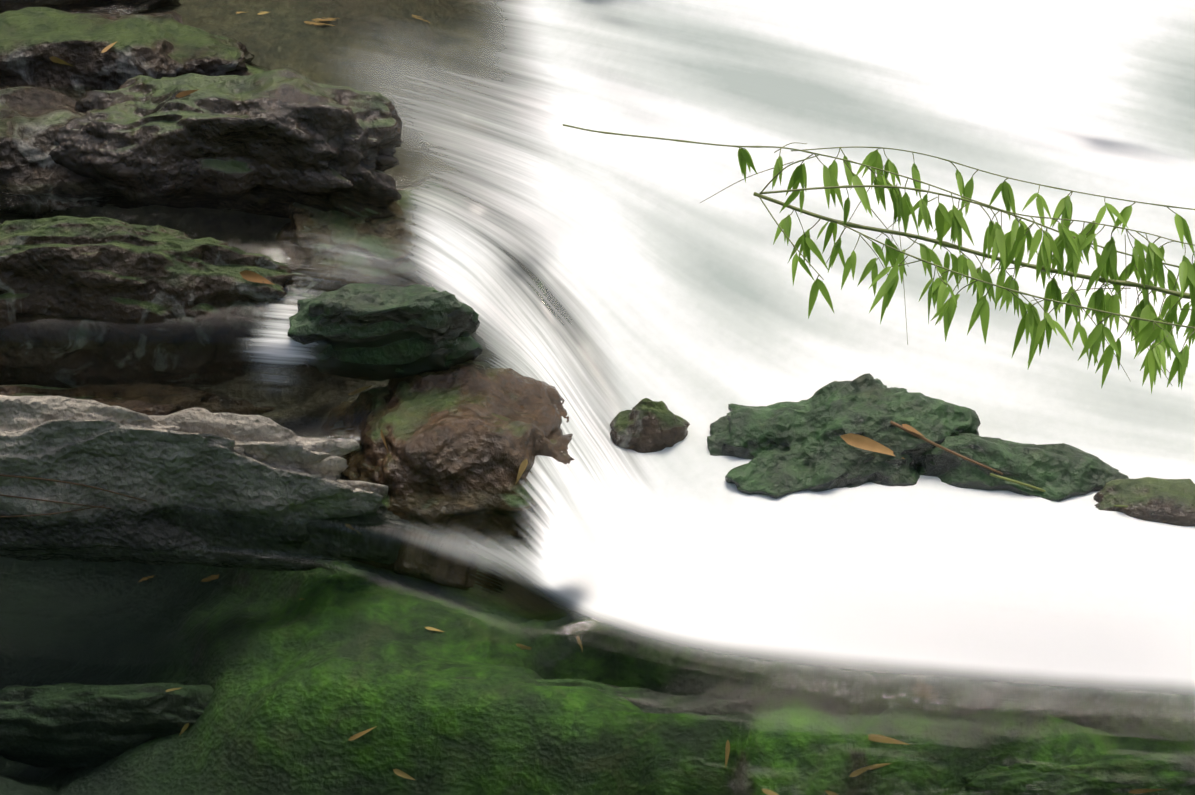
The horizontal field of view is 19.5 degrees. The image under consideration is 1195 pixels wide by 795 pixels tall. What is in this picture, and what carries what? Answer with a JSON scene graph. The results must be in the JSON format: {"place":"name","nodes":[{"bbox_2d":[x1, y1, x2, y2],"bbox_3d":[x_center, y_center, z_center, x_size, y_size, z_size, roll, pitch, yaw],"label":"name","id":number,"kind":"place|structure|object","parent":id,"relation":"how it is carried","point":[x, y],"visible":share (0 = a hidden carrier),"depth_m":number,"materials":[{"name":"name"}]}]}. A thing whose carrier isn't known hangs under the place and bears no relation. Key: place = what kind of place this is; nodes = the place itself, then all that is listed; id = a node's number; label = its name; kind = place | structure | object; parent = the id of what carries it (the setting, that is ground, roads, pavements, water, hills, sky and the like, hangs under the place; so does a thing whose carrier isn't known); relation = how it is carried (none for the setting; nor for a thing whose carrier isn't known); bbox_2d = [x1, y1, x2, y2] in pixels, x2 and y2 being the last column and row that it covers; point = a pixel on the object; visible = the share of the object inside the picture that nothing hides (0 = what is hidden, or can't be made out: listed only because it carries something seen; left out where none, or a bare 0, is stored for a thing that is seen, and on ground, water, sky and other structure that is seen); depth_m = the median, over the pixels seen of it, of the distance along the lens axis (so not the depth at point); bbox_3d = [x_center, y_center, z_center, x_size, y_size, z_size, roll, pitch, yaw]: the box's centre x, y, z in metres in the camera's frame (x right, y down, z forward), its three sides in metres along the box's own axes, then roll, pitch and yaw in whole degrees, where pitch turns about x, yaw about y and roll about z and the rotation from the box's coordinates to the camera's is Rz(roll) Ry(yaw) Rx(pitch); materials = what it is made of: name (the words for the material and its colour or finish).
{"place":"outdoors","nodes":[
{"label":"outdoors","id":0,"kind":"place"},
{"bbox_2d":[0,0,1194,794],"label":"water surface","id":1,"kind":"object","parent":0,"point":[600,614],"visible":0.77,"depth_m":6.66,"materials":[{"name":"white liquid"}]},
{"bbox_2d":[0,385,176,414],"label":"rock","id":2,"kind":"object","parent":1,"relation":"on","point":[146,408],"visible":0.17,"depth_m":6.70,"materials":[{"name":"grey stone"}]},
{"bbox_2d":[0,216,295,327],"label":"rock","id":3,"kind":"object","parent":1,"relation":"on","point":[112,270],"visible":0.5,"depth_m":6.65,"materials":[{"name":"green stone"}]},
{"bbox_2d":[0,395,387,550],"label":"rock","id":4,"kind":"object","parent":1,"relation":"on","point":[260,467],"visible":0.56,"depth_m":6.50,"materials":[{"name":"stone"}]},
{"bbox_2d":[0,421,1002,517],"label":"twigs","id":5,"kind":"object","parent":4,"relation":"on","point":[928,441],"visible":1,"depth_m":6.55,"materials":[{"name":"brown wood"}]},
{"bbox_2d":[610,398,689,452],"bbox_3d":[0.106,0.066,6.726,0.167,0.135,0.100,1,35,1],"label":"rock","id":6,"kind":"object","parent":1,"relation":"on","point":[646,425],"visible":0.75,"depth_m":6.69,"materials":[{"name":"brown stone"}]},
{"bbox_2d":[916,433,1128,501],"bbox_3d":[0.805,0.172,6.671,0.493,0.230,0.178,9,40,3],"label":"rock","id":7,"kind":"object","parent":1,"relation":"on","point":[1059,472],"visible":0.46,"depth_m":6.59,"materials":[{"name":"green stone"}]},
{"bbox_2d":[990,473,1127,507],"bbox_3d":[0.872,0.179,6.578,0.265,0.055,0.032,10,36,13],"label":"twig","id":8,"kind":"object","parent":7,"relation":"on","point":[1015,481],"visible":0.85,"depth_m":6.58,"materials":[{"name":"brown wood"}]},
{"bbox_2d":[1093,477,1194,525],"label":"rock","id":9,"kind":"object","parent":1,"relation":"on","point":[1167,501],"visible":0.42,"depth_m":6.55,"materials":[{"name":"green stone"}]},
{"bbox_2d":[563,124,1194,393],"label":"bamboo","id":10,"kind":"object","parent":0,"point":[1008,247],"depth_m":6.08,"materials":[{"name":"green plant"}]},
{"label":"stream bed","id":11,"kind":"structure","parent":0,"visible":0},
{"bbox_2d":[0,85,91,183],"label":"rock","id":12,"kind":"object","parent":11,"relation":"on","point":[33,119],"visible":0.15,"depth_m":6.95,"materials":[{"name":"grey stone"}]},
{"bbox_2d":[0,7,262,89],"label":"rock","id":13,"kind":"object","parent":11,"relation":"on","point":[152,45],"visible":0.52,"depth_m":7.18,"materials":[{"name":"green stone"}]},
{"bbox_2d":[48,68,403,206],"bbox_3d":[-0.785,-0.452,7.009,0.806,0.460,0.242,3,35,4],"label":"rock","id":14,"kind":"object","parent":11,"relation":"on","point":[286,129],"visible":0.6,"depth_m":6.89,"materials":[{"name":"grey stone"}]},
{"bbox_2d":[360,366,573,494],"bbox_3d":[-0.277,0.142,6.769,0.511,0.379,0.500,-5,35,-7],"label":"rock","id":15,"kind":"object","parent":11,"relation":"on","point":[466,428],"visible":0.42,"depth_m":6.62,"materials":[{"name":"brown stone"}]},
{"bbox_2d":[288,283,479,356],"bbox_3d":[-0.410,-0.127,6.702,0.378,0.216,0.121,-2,38,-9],"label":"rock","id":16,"kind":"object","parent":15,"relation":"on","point":[355,313],"visible":0.77,"depth_m":6.63,"materials":[{"name":"green stone"}]},
{"bbox_2d":[49,42,924,481],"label":"fallen leaves","id":17,"kind":"object","parent":11,"relation":"on","point":[861,442],"visible":0.19,"depth_m":6.60,"materials":[{"name":"brown plant"}]},
{"bbox_2d":[707,373,980,498],"bbox_3d":[0.464,0.145,6.761,0.590,0.371,0.328,-10,42,-6],"label":"rock","id":18,"kind":"object","parent":11,"relation":"on","point":[787,447],"visible":0.58,"depth_m":6.64,"materials":[{"name":"green stone"}]}
]}

